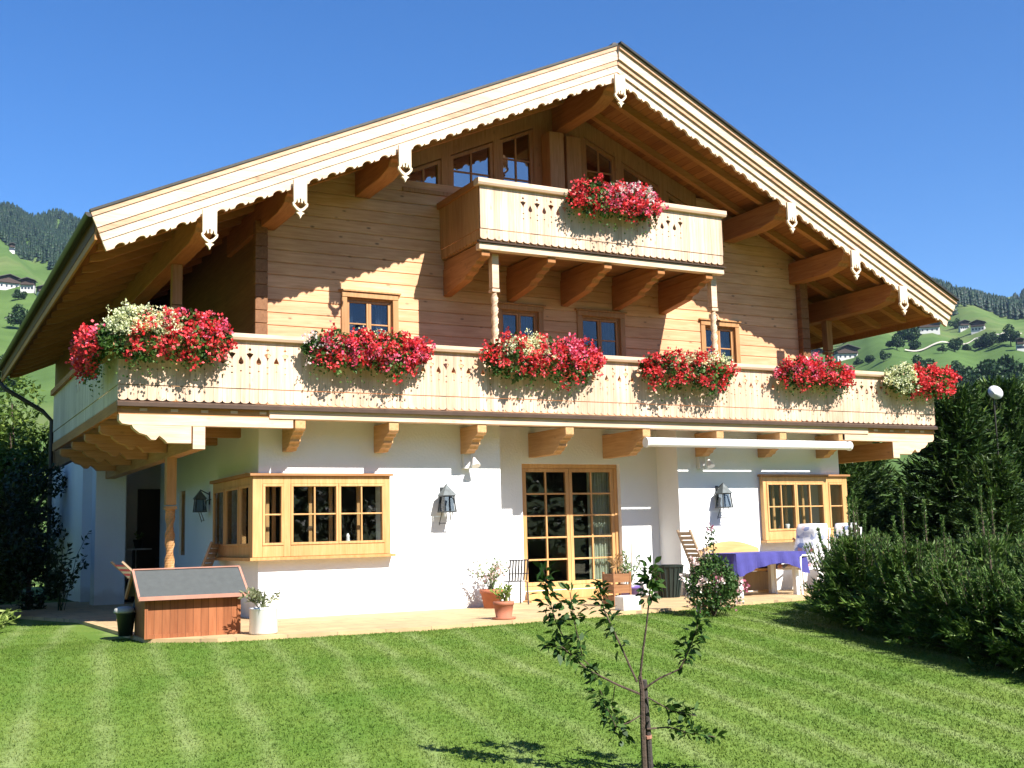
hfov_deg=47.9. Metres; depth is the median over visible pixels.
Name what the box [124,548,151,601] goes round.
bistro table
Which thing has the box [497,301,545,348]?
window
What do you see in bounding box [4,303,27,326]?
meadow tree
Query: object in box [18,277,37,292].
farmhouse
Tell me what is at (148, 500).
porch door
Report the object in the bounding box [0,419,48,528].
broadleaf tree
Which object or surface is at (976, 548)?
young spruce
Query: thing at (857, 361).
meadow tree
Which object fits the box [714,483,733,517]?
wall lantern
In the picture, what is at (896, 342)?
meadow tree
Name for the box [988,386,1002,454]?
lamp post
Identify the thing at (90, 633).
lawn
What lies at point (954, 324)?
meadow tree
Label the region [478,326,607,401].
flower box
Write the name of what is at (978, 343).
meadow tree
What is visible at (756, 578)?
garden bench
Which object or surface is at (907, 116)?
sky
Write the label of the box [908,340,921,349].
meadow tree
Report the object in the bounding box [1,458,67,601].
evergreen shrub
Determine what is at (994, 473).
conifer
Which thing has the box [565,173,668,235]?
flower box
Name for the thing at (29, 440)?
broadleaf tree
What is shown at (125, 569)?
deck chair
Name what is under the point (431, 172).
gable window
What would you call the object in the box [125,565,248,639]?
storage hutch
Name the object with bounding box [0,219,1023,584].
hillside
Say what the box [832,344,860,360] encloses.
farmhouse
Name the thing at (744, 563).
tablecloth
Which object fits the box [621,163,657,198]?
gable window
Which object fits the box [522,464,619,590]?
terrace door
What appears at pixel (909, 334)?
meadow tree
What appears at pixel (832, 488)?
bay window
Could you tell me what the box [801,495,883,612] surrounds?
young spruce
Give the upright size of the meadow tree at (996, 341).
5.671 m
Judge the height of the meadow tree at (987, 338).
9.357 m
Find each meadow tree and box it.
[0,376,24,386]
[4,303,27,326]
[12,289,26,298]
[853,357,863,364]
[864,355,875,362]
[879,350,891,359]
[885,333,905,349]
[895,327,921,341]
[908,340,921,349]
[911,354,934,367]
[936,344,947,351]
[946,338,962,351]
[947,318,960,327]
[951,360,964,375]
[955,366,976,382]
[961,344,971,350]
[961,359,1008,389]
[973,338,986,348]
[975,354,1023,382]
[978,331,997,346]
[994,336,1001,343]
[997,324,1020,346]
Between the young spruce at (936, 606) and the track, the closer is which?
the young spruce at (936, 606)
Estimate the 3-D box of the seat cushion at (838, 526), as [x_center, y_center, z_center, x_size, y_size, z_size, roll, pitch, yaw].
[6.139,2.961,21.353,0.470,0.770,0.683,-6,-9,31]
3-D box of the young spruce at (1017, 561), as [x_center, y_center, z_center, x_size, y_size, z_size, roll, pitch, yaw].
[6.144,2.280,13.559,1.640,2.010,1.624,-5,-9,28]
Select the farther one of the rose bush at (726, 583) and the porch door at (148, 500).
the porch door at (148, 500)
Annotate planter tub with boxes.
[654,564,683,597]
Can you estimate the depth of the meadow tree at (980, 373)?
366.82 m
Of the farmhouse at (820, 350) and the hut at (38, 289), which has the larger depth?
the farmhouse at (820, 350)
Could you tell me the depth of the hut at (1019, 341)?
579.93 m
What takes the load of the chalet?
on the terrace
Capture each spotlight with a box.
[462,454,479,468]
[696,457,714,468]
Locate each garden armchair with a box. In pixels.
[774,528,822,594]
[802,528,829,589]
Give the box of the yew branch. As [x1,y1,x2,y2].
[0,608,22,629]
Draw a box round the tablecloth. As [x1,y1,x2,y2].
[707,551,809,576]
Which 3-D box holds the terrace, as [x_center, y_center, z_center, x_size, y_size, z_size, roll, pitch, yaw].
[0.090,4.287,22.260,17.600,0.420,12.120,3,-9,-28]
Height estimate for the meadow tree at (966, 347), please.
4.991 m
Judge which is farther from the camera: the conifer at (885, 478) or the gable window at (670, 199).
the conifer at (885, 478)
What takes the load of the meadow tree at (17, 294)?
on the hillside
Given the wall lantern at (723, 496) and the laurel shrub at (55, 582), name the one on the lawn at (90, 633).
the laurel shrub at (55, 582)
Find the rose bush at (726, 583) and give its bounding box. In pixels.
[679,523,749,615]
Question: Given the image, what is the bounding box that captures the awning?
[642,437,852,450]
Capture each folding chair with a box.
[201,541,221,566]
[676,529,731,597]
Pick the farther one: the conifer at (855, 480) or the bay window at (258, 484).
the conifer at (855, 480)
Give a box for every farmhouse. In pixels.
[0,274,20,289]
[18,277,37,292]
[811,348,824,356]
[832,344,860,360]
[917,322,940,334]
[969,320,985,334]
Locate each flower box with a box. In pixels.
[65,319,114,396]
[95,298,237,384]
[300,320,435,395]
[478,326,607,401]
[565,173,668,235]
[638,346,740,408]
[774,351,856,399]
[882,361,962,408]
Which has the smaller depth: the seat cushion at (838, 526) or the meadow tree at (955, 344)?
the seat cushion at (838, 526)
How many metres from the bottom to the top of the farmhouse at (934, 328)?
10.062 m
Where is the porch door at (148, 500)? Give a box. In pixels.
[136,489,159,569]
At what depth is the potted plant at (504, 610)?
15.78 m
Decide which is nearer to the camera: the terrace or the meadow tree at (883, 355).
the terrace
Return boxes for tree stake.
[643,679,652,767]
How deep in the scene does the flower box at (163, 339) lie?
15.82 m
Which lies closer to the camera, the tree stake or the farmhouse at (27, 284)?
the tree stake
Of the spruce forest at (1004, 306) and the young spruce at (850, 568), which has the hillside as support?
the spruce forest at (1004, 306)
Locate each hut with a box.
[8,242,15,254]
[35,285,42,295]
[1014,337,1023,351]
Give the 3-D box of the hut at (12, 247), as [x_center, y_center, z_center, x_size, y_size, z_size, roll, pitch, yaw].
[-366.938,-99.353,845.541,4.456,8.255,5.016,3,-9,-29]
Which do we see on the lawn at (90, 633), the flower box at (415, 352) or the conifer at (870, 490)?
the conifer at (870, 490)
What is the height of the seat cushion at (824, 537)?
0.770 m
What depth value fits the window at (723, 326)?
22.47 m
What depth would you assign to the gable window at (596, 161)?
21.59 m
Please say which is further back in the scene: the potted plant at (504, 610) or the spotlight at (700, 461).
the spotlight at (700, 461)
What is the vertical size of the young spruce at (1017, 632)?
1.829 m
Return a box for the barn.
[956,320,970,331]
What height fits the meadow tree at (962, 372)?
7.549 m
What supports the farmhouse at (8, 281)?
on the hillside
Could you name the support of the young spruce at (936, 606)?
on the lawn at (90, 633)
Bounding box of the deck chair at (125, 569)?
[110,561,131,620]
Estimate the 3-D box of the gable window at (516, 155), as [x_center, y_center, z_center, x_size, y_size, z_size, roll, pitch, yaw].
[0.064,-3.939,20.742,0.680,1.410,0.100,3,-9,-28]
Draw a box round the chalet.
[0,41,959,618]
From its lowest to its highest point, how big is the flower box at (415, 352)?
1.086 m
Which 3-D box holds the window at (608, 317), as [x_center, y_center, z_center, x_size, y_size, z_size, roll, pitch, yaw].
[1.582,-0.797,21.130,1.110,1.085,0.329,3,-9,-28]
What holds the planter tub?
on the terrace
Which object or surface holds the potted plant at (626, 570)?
on the stone block
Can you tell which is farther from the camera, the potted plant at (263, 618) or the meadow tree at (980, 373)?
the meadow tree at (980, 373)
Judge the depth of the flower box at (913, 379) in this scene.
22.60 m
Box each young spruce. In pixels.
[792,488,892,630]
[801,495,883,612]
[814,496,894,589]
[838,493,959,639]
[879,498,958,599]
[883,514,1001,655]
[930,516,1023,670]
[939,484,1023,627]
[947,488,1023,560]
[982,534,1023,606]
[983,564,1023,671]
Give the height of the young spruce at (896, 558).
1.946 m
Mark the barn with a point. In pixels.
(963, 325)
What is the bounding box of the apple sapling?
[529,555,727,767]
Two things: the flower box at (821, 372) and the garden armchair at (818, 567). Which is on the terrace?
the garden armchair at (818, 567)
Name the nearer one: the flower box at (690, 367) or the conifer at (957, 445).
the flower box at (690, 367)
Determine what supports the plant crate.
on the terrace
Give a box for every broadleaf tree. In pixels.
[0,375,48,592]
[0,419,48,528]
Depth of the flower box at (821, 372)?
21.31 m
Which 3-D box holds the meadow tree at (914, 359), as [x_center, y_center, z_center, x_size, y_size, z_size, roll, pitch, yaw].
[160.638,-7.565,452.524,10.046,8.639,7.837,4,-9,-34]
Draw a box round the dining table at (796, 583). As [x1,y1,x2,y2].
[713,564,799,597]
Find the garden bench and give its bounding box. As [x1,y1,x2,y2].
[700,541,768,595]
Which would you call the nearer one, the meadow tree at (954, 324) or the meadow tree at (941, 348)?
the meadow tree at (941, 348)
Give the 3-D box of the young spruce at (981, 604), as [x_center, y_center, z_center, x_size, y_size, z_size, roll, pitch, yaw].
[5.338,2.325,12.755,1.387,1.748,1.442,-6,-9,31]
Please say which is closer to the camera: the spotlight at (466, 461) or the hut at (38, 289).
the spotlight at (466, 461)
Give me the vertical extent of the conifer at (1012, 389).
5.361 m
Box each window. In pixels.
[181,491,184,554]
[209,473,395,560]
[338,288,400,341]
[407,160,440,183]
[451,142,493,186]
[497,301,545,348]
[500,130,533,183]
[574,308,626,355]
[584,139,614,194]
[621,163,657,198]
[667,193,686,205]
[698,318,740,362]
[757,474,849,542]
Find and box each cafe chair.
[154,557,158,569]
[503,559,528,604]
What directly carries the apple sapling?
on the lawn at (90, 633)
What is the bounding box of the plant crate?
[602,553,631,605]
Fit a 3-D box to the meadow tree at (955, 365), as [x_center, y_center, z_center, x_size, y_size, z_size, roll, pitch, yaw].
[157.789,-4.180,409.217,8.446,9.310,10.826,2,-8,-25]
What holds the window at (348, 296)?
in the chalet
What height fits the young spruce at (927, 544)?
1.841 m
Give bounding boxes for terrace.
[0,588,819,642]
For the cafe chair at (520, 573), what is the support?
on the terrace
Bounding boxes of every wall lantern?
[193,489,210,521]
[437,484,456,524]
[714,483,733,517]
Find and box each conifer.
[839,462,893,543]
[847,460,909,545]
[866,442,919,534]
[874,380,1023,546]
[907,373,1023,534]
[943,453,1023,555]
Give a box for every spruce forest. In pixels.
[0,201,80,269]
[932,277,1023,319]
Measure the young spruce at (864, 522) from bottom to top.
1.813 m
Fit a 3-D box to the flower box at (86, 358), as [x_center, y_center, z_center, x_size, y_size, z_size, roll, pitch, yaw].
[-5.954,-0.322,16.239,0.540,1.028,1.758,3,-9,-28]
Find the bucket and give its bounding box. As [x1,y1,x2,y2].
[113,599,135,635]
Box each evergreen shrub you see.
[0,480,60,570]
[0,518,63,609]
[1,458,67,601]
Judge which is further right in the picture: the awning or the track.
the track
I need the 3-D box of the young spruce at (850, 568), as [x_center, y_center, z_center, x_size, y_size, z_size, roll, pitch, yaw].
[4.611,2.379,15.378,1.567,1.986,1.507,0,-8,-10]
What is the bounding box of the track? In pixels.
[905,333,1021,350]
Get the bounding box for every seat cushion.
[777,523,817,567]
[815,523,827,561]
[834,523,856,544]
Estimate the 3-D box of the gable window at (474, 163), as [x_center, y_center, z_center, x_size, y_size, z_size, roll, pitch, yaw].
[-0.725,-3.794,20.295,0.840,1.045,0.100,3,-9,-28]
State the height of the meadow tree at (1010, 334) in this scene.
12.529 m
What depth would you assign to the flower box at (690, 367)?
20.00 m
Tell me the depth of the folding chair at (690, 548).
20.17 m
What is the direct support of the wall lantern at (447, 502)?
attached to the chalet
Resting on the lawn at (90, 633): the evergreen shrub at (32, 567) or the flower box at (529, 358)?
the evergreen shrub at (32, 567)
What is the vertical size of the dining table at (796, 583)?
0.735 m
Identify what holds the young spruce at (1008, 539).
on the lawn at (90, 633)
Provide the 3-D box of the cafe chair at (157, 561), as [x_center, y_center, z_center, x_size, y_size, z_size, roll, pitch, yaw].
[-7.413,4.028,23.790,0.402,0.874,0.516,-6,-9,31]
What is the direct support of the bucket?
on the terrace
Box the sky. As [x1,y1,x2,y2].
[0,0,1023,296]
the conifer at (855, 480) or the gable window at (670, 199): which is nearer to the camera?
the gable window at (670, 199)
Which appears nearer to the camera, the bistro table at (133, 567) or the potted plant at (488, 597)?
the potted plant at (488, 597)
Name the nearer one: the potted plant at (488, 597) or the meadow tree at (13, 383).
the potted plant at (488, 597)
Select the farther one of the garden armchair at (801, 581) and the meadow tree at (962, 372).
the meadow tree at (962, 372)
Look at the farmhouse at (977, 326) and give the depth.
731.59 m
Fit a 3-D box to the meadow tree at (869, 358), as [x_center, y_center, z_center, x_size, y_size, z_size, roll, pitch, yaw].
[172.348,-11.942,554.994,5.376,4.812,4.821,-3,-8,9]
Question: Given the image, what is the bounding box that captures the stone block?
[615,595,640,610]
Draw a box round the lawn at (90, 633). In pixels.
[0,585,1023,767]
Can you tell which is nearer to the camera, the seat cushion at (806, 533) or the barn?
the seat cushion at (806, 533)
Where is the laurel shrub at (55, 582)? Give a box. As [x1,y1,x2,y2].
[48,528,91,610]
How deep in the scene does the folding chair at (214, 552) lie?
18.35 m
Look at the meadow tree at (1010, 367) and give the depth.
384.71 m
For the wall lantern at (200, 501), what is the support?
attached to the chalet
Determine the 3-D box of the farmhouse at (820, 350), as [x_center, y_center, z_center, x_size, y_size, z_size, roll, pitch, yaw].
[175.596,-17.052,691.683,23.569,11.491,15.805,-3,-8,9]
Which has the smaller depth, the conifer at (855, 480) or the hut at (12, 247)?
the conifer at (855, 480)
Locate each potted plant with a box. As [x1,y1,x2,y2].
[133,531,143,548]
[238,587,280,634]
[468,557,510,608]
[490,581,515,619]
[618,544,642,594]

